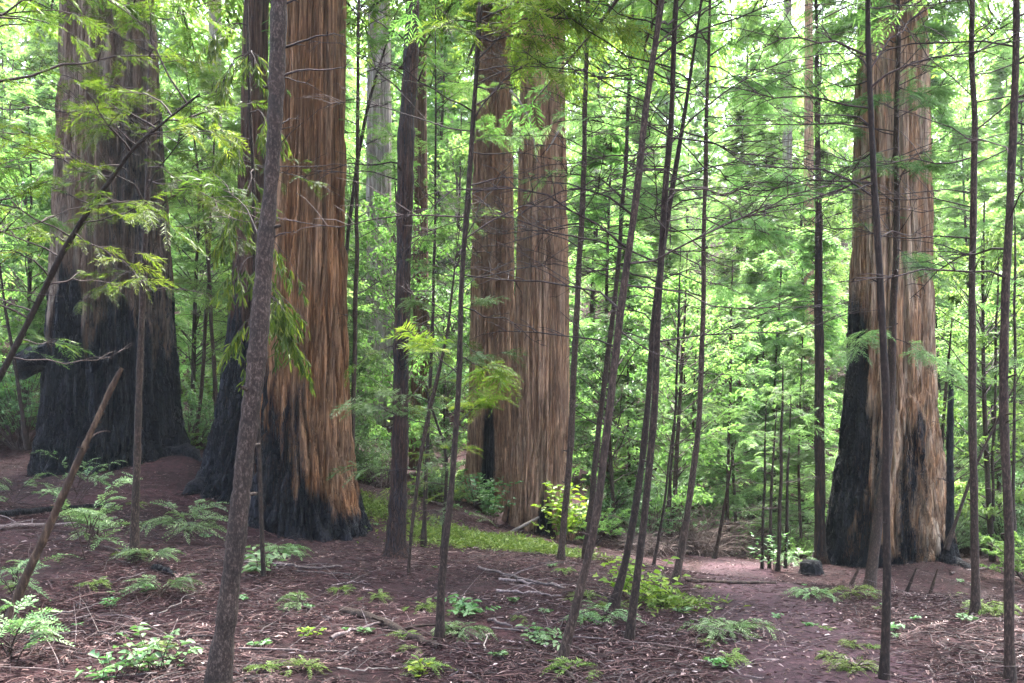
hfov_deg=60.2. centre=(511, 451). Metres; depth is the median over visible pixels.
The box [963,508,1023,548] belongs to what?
shrub
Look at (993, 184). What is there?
broadleaf tree
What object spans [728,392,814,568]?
redwood sapling
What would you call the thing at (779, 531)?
redwood sapling
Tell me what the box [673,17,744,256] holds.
fir tree
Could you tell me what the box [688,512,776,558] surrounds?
dead shrub
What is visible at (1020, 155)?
fir tree
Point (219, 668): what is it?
fir tree
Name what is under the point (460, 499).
shrub
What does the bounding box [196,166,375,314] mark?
broadleaf tree
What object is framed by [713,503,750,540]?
shrub
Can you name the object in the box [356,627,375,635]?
sprout
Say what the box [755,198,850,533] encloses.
young redwood
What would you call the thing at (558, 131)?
dead limb
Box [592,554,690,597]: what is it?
broadleaf plant
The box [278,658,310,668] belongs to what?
conifer sprig
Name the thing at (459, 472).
shrub
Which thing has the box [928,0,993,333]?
fir tree
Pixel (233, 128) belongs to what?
redwood sapling
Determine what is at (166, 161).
young redwood
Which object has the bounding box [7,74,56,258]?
young redwood
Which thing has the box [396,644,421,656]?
conifer sprig
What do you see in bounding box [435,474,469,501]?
shrub
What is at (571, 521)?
broadleaf plant
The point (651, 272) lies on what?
young redwood
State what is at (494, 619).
fallen branch
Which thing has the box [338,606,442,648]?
fallen branch
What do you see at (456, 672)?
fallen twig
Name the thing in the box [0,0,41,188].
fir tree
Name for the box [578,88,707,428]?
fir tree
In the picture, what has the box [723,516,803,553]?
dead shrub
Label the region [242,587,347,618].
fallen twig
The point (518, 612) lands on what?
fallen twig
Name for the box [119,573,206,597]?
conifer seedling
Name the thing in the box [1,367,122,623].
dead pole
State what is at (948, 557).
dead snag
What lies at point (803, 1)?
sky
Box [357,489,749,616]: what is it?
ground cover
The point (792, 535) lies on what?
dead shrub
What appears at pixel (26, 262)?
broadleaf tree
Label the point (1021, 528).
shrub
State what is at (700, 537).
dead shrub
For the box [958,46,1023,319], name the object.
fir tree
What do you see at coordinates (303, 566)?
fallen branch
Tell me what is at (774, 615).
sprout
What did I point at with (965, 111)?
broadleaf tree
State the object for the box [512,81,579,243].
broadleaf tree
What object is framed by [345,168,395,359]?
broadleaf tree
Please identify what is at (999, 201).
young redwood
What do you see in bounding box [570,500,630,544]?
shrub
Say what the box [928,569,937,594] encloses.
broken peg
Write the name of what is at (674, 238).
young redwood
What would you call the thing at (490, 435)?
redwood tree
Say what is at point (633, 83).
fir tree
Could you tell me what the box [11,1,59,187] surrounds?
fir tree
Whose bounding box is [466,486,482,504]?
shrub
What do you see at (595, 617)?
conifer seedling
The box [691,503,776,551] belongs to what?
dead shrub
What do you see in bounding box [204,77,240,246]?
fir tree
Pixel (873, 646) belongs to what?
conifer sprig
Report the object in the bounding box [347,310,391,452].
broadleaf tree
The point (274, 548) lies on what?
conifer seedling
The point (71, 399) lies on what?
redwood tree
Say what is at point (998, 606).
conifer seedling
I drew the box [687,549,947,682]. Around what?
path
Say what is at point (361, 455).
shrub
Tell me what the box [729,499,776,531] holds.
shrub
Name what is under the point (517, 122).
fir tree
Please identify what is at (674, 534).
dead shrub
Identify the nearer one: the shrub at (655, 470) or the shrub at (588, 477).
the shrub at (588, 477)
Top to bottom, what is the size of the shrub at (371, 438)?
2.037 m
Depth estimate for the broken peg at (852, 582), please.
14.19 m
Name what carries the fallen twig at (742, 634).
on the ground at (172, 467)
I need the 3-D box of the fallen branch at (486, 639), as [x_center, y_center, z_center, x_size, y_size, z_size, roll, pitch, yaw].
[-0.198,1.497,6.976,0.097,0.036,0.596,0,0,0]
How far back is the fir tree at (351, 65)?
64.70 m
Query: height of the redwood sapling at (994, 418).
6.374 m
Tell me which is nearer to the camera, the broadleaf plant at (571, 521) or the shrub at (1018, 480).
the broadleaf plant at (571, 521)
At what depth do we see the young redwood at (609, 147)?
26.32 m
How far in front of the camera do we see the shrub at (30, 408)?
23.96 m
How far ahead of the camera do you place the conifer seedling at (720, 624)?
7.36 m
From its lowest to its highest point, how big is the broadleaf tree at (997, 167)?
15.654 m
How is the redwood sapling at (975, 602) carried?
on the ground at (172, 467)
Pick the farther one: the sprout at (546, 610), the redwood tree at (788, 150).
the redwood tree at (788, 150)
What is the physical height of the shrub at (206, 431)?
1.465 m
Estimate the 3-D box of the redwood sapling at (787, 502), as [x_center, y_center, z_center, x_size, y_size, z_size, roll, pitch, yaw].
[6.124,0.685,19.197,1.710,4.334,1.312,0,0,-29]
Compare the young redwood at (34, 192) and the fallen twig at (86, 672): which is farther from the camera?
the young redwood at (34, 192)
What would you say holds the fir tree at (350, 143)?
on the ground at (172, 467)
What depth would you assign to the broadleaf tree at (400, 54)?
61.68 m
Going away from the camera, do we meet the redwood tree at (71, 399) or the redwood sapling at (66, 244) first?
the redwood sapling at (66, 244)
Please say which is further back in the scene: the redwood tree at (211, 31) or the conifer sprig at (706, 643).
the redwood tree at (211, 31)
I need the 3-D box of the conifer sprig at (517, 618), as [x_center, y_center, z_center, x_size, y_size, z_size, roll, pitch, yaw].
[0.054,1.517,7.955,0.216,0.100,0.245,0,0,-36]
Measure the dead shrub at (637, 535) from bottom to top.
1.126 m
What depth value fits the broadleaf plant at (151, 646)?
5.73 m
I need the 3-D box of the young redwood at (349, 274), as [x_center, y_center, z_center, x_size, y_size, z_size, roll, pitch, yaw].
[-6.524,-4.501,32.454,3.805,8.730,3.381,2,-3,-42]
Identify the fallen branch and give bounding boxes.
[0,515,77,528]
[28,611,146,636]
[46,583,120,617]
[82,600,180,641]
[157,571,206,613]
[276,558,341,568]
[329,609,397,639]
[337,641,433,671]
[477,562,565,589]
[482,633,493,649]
[487,601,551,635]
[496,578,561,596]
[498,561,571,586]
[510,516,538,531]
[548,661,605,681]
[685,577,775,583]
[696,649,790,678]
[842,651,902,666]
[949,558,1003,573]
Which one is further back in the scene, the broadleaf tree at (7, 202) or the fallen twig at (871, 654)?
the broadleaf tree at (7, 202)
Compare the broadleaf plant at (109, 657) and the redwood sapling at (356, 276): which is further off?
the redwood sapling at (356, 276)
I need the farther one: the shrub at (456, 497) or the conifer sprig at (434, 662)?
the shrub at (456, 497)
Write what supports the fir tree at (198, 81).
on the ground at (172, 467)
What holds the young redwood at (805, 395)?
on the ground at (172, 467)
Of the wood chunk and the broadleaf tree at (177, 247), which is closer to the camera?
the wood chunk
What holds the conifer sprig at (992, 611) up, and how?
on the ground at (172, 467)
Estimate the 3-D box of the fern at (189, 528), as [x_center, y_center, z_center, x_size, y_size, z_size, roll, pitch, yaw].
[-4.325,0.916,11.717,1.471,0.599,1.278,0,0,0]
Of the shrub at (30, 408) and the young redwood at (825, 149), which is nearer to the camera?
the shrub at (30, 408)
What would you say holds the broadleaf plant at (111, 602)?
on the ground at (172, 467)
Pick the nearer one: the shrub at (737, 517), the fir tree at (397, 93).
the shrub at (737, 517)
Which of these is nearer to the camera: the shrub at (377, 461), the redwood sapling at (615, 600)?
the redwood sapling at (615, 600)
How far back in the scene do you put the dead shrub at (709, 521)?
24.06 m
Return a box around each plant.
[75,649,147,680]
[99,597,120,608]
[104,622,202,679]
[241,545,299,575]
[296,626,326,639]
[405,658,432,678]
[434,593,500,618]
[454,475,522,522]
[516,624,559,650]
[528,622,562,642]
[531,478,588,545]
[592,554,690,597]
[623,575,678,605]
[701,647,752,668]
[748,532,794,570]
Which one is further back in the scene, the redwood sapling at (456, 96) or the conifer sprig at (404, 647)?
the redwood sapling at (456, 96)
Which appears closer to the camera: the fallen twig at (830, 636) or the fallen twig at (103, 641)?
the fallen twig at (103, 641)
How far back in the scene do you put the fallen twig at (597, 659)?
6.30 m
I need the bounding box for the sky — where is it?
[0,0,1023,185]
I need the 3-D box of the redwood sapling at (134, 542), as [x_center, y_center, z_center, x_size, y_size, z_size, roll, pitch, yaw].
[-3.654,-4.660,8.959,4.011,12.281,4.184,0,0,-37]
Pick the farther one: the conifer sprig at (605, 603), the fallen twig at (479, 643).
the conifer sprig at (605, 603)
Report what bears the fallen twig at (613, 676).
on the ground at (172, 467)
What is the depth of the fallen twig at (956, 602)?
9.31 m
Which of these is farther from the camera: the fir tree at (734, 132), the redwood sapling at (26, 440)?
the fir tree at (734, 132)
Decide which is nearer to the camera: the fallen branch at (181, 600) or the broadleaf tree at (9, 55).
the fallen branch at (181, 600)
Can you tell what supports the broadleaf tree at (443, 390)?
on the ground at (172, 467)
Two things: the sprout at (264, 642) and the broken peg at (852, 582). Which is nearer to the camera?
the sprout at (264, 642)
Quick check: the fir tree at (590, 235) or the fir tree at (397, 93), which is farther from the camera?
the fir tree at (397, 93)
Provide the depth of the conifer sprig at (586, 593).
9.23 m
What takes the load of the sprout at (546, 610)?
on the ground at (172, 467)
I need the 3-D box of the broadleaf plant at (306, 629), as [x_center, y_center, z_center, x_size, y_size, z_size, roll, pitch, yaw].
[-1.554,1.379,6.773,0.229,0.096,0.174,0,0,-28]
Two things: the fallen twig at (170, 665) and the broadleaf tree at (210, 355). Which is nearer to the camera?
the fallen twig at (170, 665)
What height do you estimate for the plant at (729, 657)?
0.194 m
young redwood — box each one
[0,85,53,341]
[0,114,55,438]
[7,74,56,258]
[8,132,53,401]
[20,86,55,316]
[160,95,214,421]
[163,126,193,321]
[169,152,227,382]
[176,109,240,335]
[188,95,267,430]
[344,162,412,476]
[345,222,381,425]
[348,177,412,390]
[373,235,463,427]
[566,97,685,510]
[568,260,602,472]
[572,243,697,527]
[596,105,684,323]
[621,160,712,426]
[646,303,722,501]
[653,291,735,524]
[665,286,797,556]
[703,240,812,529]
[712,250,829,537]
[733,324,813,530]
[740,341,827,526]
[741,319,837,559]
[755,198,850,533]
[770,126,851,360]
[811,295,848,497]
[933,97,1016,412]
[934,258,1015,505]
[940,181,1023,552]
[956,257,1023,489]
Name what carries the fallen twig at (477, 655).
on the ground at (172, 467)
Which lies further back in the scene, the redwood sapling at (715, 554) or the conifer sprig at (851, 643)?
the redwood sapling at (715, 554)
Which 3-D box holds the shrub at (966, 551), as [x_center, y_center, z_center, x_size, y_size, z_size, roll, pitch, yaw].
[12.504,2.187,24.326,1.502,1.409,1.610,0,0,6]
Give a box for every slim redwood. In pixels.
[288,0,525,559]
[728,0,907,564]
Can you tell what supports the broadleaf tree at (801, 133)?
on the ground at (172, 467)
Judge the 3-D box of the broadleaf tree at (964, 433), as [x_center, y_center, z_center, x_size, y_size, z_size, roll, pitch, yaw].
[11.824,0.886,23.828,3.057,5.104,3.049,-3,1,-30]
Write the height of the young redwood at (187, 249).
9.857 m
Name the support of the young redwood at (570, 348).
on the ground at (172, 467)
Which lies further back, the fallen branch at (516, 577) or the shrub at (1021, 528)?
the shrub at (1021, 528)
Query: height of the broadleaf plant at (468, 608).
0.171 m
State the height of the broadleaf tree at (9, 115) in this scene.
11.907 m
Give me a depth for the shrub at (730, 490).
29.57 m
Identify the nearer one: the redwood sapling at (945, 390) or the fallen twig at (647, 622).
the fallen twig at (647, 622)
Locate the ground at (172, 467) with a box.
[0,171,1023,682]
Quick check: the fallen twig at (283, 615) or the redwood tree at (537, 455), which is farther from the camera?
the redwood tree at (537, 455)
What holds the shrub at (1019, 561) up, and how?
on the ground at (172, 467)
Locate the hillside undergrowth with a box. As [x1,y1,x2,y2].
[0,193,1023,512]
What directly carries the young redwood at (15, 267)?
on the ground at (172, 467)
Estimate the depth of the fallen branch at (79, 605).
7.54 m
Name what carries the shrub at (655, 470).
on the ground at (172, 467)
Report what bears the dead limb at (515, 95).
attached to the redwood tree at (537, 455)
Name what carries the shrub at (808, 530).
on the ground at (172, 467)
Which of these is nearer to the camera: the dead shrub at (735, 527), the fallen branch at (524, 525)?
the fallen branch at (524, 525)
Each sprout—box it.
[139,583,160,591]
[239,594,248,601]
[247,638,272,647]
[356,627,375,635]
[487,649,507,657]
[507,597,519,602]
[538,608,553,613]
[673,606,691,614]
[704,657,728,671]
[771,612,783,617]
[890,622,904,634]
[956,612,978,623]
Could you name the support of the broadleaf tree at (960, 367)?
on the ground at (172, 467)
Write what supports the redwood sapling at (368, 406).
on the ground at (172, 467)
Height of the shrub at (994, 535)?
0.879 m
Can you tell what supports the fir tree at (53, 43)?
on the ground at (172, 467)
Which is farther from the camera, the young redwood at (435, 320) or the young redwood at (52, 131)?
the young redwood at (435, 320)
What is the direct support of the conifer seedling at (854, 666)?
on the ground at (172, 467)
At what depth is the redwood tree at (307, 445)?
14.72 m
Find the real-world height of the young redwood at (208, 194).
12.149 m
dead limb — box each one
[509,89,537,161]
[547,125,561,150]
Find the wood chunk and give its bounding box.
[151,564,176,575]
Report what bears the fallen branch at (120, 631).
on the ground at (172, 467)
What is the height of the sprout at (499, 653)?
0.066 m
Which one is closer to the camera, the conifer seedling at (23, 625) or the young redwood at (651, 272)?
the conifer seedling at (23, 625)
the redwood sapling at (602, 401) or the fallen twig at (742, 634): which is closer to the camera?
the fallen twig at (742, 634)
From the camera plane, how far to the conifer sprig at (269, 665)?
5.61 m
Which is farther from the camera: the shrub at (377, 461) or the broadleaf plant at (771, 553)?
the shrub at (377, 461)
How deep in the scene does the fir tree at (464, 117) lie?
53.45 m
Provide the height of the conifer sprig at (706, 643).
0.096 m
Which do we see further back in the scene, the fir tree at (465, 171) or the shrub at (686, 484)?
the fir tree at (465, 171)
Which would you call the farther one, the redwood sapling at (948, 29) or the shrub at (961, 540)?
the shrub at (961, 540)
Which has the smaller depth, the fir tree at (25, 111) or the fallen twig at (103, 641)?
the fallen twig at (103, 641)
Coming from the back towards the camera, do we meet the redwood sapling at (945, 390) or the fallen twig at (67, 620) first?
the redwood sapling at (945, 390)
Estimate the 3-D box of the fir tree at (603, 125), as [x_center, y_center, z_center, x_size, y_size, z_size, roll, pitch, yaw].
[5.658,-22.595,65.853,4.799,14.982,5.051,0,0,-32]
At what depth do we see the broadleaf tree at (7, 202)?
21.07 m
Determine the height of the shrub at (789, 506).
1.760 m
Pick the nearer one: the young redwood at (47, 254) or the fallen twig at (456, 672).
the fallen twig at (456, 672)
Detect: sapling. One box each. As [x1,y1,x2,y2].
[0,0,267,382]
[0,0,348,562]
[0,115,92,449]
[159,27,268,448]
[162,64,237,417]
[194,0,315,574]
[210,0,715,640]
[261,0,471,443]
[326,192,527,574]
[334,0,542,546]
[344,0,443,287]
[375,377,483,556]
[392,0,950,641]
[399,0,901,661]
[418,0,668,560]
[472,0,864,612]
[502,0,766,560]
[518,0,899,583]
[576,297,648,521]
[614,0,1023,679]
[624,381,736,565]
[630,245,700,506]
[685,437,766,558]
[708,0,1023,616]
[714,0,1023,587]
[719,385,791,568]
[720,258,759,533]
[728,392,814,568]
[729,358,814,570]
[736,0,1023,682]
[748,382,827,567]
[935,302,995,444]
[941,356,1023,550]
[957,209,1023,533]
[962,251,1023,520]
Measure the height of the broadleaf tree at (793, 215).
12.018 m
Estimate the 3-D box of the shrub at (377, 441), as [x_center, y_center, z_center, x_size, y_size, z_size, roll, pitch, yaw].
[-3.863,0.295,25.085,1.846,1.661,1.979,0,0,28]
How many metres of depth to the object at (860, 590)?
10.54 m
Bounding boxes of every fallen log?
[0,502,107,516]
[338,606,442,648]
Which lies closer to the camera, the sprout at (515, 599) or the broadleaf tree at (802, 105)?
the sprout at (515, 599)
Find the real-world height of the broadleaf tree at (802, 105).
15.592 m
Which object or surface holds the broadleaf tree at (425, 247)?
on the ground at (172, 467)
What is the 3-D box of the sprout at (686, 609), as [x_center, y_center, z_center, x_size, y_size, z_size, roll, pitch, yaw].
[1.618,1.504,8.388,0.185,0.078,0.153,0,0,27]
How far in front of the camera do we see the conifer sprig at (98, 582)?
8.13 m
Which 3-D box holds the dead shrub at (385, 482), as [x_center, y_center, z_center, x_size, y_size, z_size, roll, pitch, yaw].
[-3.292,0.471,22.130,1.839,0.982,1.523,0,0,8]
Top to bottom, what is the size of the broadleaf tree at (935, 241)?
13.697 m
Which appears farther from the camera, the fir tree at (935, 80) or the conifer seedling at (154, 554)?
the fir tree at (935, 80)
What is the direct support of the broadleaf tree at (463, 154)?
on the ground at (172, 467)
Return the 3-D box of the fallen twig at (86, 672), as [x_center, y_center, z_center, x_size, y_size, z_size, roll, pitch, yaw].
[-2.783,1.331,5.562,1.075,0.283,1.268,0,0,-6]
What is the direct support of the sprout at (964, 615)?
on the ground at (172, 467)
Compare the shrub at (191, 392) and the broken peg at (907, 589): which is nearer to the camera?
the broken peg at (907, 589)
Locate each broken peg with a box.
[848,567,859,586]
[904,567,916,591]
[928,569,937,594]
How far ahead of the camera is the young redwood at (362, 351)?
22.16 m
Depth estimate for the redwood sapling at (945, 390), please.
20.97 m
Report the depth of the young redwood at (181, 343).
25.39 m
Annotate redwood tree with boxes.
[0,0,378,477]
[155,0,243,277]
[181,0,372,542]
[346,0,714,540]
[347,0,693,509]
[364,0,392,425]
[391,5,453,321]
[407,0,434,470]
[613,0,1023,568]
[740,0,792,328]
[803,0,814,386]
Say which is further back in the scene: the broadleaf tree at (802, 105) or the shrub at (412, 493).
the broadleaf tree at (802, 105)
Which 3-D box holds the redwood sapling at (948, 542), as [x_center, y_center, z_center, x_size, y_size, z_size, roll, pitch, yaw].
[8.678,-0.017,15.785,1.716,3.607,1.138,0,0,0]
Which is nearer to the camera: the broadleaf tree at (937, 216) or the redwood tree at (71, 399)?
the redwood tree at (71, 399)
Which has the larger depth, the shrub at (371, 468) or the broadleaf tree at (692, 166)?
the broadleaf tree at (692, 166)
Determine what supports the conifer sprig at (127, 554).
on the ground at (172, 467)
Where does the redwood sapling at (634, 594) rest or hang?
on the ground at (172, 467)
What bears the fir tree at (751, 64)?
on the ground at (172, 467)
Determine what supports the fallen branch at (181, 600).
on the ground at (172, 467)
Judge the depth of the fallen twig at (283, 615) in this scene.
7.21 m
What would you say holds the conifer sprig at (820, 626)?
on the ground at (172, 467)
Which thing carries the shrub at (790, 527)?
on the ground at (172, 467)
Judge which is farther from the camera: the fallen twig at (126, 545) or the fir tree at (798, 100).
the fir tree at (798, 100)
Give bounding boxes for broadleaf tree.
[0,19,44,154]
[0,59,46,242]
[0,102,50,278]
[0,128,51,428]
[0,152,33,361]
[0,174,45,409]
[10,204,177,287]
[156,2,226,190]
[164,116,237,428]
[169,138,238,362]
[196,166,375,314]
[344,92,366,212]
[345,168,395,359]
[347,165,469,450]
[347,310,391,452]
[385,262,469,463]
[392,113,517,404]
[394,41,467,216]
[408,358,468,478]
[410,280,469,444]
[446,195,517,294]
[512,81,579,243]
[565,114,619,242]
[569,316,692,539]
[602,249,787,552]
[661,96,727,248]
[710,168,814,304]
[725,68,821,226]
[729,181,851,410]
[771,78,853,293]
[814,87,853,237]
[814,164,949,278]
[933,83,1005,244]
[933,201,1023,561]
[934,112,1003,256]
[936,259,1023,504]
[937,403,1001,531]
[948,137,1023,268]
[966,86,1023,216]
[1001,272,1023,488]
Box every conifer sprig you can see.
[74,576,110,591]
[110,548,152,561]
[132,639,176,652]
[242,660,284,674]
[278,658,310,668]
[280,655,328,678]
[324,584,355,594]
[357,589,391,603]
[386,630,420,639]
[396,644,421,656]
[399,654,454,678]
[401,598,436,613]
[506,614,527,622]
[540,656,602,682]
[551,567,576,574]
[567,590,604,602]
[597,601,628,608]
[697,638,714,646]
[814,650,849,661]
[819,625,836,629]
[834,664,866,670]
[835,638,871,650]
[861,643,880,648]
[982,606,1017,616]
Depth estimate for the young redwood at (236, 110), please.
37.45 m
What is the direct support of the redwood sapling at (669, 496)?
on the ground at (172, 467)
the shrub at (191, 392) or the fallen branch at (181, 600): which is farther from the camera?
the shrub at (191, 392)
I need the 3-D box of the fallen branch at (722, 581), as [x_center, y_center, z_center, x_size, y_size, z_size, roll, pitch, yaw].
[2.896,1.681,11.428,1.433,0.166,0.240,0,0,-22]
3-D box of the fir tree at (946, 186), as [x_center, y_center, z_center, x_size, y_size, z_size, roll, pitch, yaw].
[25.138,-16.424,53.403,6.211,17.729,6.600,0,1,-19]
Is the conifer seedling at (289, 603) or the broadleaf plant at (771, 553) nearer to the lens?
the conifer seedling at (289, 603)
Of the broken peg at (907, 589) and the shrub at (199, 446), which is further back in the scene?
the shrub at (199, 446)
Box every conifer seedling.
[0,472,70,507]
[0,553,77,600]
[0,595,74,668]
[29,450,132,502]
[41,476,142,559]
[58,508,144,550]
[108,546,185,561]
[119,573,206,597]
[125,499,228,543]
[256,543,312,560]
[275,590,310,611]
[431,621,497,641]
[559,600,645,626]
[676,616,778,643]
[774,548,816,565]
[785,587,842,602]
[820,656,878,680]
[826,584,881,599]
[960,599,1021,615]
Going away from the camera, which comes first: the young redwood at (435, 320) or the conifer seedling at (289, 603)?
the conifer seedling at (289, 603)
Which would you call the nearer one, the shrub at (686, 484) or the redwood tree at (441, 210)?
the shrub at (686, 484)
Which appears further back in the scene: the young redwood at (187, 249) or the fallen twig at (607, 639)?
the young redwood at (187, 249)
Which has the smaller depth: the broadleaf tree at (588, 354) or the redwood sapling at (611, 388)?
the redwood sapling at (611, 388)
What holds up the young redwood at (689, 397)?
on the ground at (172, 467)
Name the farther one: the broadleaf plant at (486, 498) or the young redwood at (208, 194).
the young redwood at (208, 194)
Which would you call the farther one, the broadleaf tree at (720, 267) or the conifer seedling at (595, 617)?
the broadleaf tree at (720, 267)
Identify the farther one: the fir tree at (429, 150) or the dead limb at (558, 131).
the fir tree at (429, 150)
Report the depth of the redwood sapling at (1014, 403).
17.98 m
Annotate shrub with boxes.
[0,346,40,450]
[3,395,39,425]
[180,375,219,451]
[182,395,213,448]
[184,423,209,451]
[187,433,203,448]
[355,423,381,474]
[355,435,390,465]
[356,417,386,463]
[356,447,390,484]
[357,454,386,480]
[357,464,388,484]
[359,451,416,489]
[407,464,466,496]
[407,482,431,497]
[408,450,466,505]
[414,481,470,504]
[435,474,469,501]
[448,482,471,504]
[462,473,496,509]
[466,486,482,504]
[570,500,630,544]
[572,474,631,534]
[602,509,674,550]
[604,488,657,537]
[613,532,693,558]
[614,482,684,550]
[618,493,711,551]
[627,494,734,550]
[634,465,673,498]
[647,473,718,547]
[660,502,755,554]
[667,516,758,557]
[677,475,740,527]
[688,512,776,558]
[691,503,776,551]
[692,505,783,551]
[713,474,768,517]
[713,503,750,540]
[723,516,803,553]
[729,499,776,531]
[753,494,807,538]
[757,503,813,541]
[760,519,813,555]
[765,515,811,551]
[775,534,813,559]
[954,505,995,554]
[954,509,986,548]
[954,513,969,551]
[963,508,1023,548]
[979,531,1023,583]
[980,470,1023,521]
[992,534,1023,557]
[993,502,1023,553]
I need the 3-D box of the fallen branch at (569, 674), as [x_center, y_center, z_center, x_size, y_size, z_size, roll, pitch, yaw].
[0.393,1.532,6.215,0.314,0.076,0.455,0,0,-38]
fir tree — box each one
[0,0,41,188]
[0,0,245,301]
[5,0,59,168]
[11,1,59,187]
[20,14,57,178]
[158,2,206,254]
[169,0,366,682]
[179,52,237,239]
[182,38,236,190]
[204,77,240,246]
[222,3,269,123]
[235,0,270,119]
[344,36,365,294]
[345,69,355,170]
[346,0,367,175]
[351,74,398,235]
[363,4,404,234]
[391,0,472,332]
[392,5,473,209]
[430,62,518,310]
[453,6,582,287]
[453,11,517,211]
[512,27,520,197]
[565,0,652,322]
[568,53,616,232]
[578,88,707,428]
[602,6,692,224]
[642,41,710,282]
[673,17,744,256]
[694,6,795,276]
[698,96,783,363]
[708,128,813,385]
[727,24,814,289]
[792,0,854,215]
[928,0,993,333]
[929,40,981,268]
[943,78,1023,422]
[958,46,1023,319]
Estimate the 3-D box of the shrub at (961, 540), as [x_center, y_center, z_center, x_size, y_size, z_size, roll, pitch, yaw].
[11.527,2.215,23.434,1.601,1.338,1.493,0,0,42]
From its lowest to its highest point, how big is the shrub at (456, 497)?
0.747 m
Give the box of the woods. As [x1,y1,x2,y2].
[0,0,1023,245]
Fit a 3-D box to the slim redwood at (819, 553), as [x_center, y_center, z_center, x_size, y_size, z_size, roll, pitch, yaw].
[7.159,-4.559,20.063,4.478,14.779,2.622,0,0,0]
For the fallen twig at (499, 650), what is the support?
on the ground at (172, 467)
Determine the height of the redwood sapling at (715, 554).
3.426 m
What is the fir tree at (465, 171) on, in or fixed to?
on the ground at (172, 467)
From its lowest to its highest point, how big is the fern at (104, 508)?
0.859 m
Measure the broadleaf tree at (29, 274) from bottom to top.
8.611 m
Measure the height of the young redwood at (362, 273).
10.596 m
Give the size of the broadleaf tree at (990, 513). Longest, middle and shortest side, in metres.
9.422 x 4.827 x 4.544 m
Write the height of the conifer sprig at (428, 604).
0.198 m
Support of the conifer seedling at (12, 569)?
on the ground at (172, 467)
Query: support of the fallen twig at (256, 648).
on the ground at (172, 467)
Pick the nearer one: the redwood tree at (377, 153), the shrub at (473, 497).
the shrub at (473, 497)
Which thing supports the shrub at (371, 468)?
on the ground at (172, 467)
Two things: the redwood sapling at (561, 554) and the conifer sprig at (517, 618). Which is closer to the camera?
the conifer sprig at (517, 618)
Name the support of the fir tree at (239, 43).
on the ground at (172, 467)
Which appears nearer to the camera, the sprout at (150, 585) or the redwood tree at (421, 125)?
the sprout at (150, 585)
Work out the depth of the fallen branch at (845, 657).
6.57 m
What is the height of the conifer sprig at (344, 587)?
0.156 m
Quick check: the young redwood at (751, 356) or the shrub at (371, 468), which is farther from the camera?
the young redwood at (751, 356)
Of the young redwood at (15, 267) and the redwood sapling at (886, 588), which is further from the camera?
the young redwood at (15, 267)
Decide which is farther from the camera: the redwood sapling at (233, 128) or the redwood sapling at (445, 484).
the redwood sapling at (233, 128)
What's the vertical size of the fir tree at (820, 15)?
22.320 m
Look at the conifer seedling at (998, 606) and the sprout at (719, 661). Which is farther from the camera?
the conifer seedling at (998, 606)
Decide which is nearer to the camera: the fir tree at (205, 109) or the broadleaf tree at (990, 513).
the broadleaf tree at (990, 513)
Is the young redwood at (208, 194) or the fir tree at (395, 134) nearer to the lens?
the young redwood at (208, 194)
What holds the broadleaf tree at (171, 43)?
on the ground at (172, 467)
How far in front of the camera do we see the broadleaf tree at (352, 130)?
51.31 m
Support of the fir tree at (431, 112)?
on the ground at (172, 467)
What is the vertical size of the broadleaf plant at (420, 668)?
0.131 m
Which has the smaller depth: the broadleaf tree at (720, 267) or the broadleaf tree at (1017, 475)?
the broadleaf tree at (1017, 475)
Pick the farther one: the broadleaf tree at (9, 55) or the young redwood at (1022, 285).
the broadleaf tree at (9, 55)
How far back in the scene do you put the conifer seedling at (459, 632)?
7.09 m
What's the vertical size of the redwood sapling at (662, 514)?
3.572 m
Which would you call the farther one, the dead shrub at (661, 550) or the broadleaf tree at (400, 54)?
the broadleaf tree at (400, 54)
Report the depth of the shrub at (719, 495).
27.05 m
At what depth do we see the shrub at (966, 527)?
25.16 m
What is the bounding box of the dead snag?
[931,371,956,565]
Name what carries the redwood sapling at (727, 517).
on the ground at (172, 467)
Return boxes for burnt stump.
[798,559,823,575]
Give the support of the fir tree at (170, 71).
on the ground at (172, 467)
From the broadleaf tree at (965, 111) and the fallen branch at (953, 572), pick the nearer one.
the fallen branch at (953, 572)
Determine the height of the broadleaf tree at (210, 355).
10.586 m
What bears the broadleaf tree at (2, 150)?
on the ground at (172, 467)
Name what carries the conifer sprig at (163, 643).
on the ground at (172, 467)
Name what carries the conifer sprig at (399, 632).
on the ground at (172, 467)
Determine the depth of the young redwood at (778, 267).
27.85 m
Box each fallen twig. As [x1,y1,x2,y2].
[0,642,157,676]
[5,611,89,626]
[45,607,127,649]
[65,561,146,587]
[67,613,140,653]
[89,617,202,645]
[103,527,186,557]
[115,613,190,646]
[153,663,264,682]
[214,536,291,568]
[236,646,373,663]
[238,583,298,613]
[239,601,358,662]
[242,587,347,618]
[253,593,322,629]
[295,546,350,577]
[310,557,374,585]
[336,613,481,644]
[397,661,458,677]
[424,603,536,613]
[435,570,504,602]
[435,639,525,664]
[461,645,556,660]
[491,593,615,649]
[502,635,614,663]
[534,598,624,632]
[534,658,674,682]
[568,644,630,670]
[590,606,695,627]
[624,626,779,660]
[680,619,820,653]
[698,594,757,621]
[774,618,828,652]
[774,626,911,648]
[834,643,903,663]
[884,665,1008,682]
[908,581,1018,616]
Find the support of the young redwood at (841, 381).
on the ground at (172, 467)

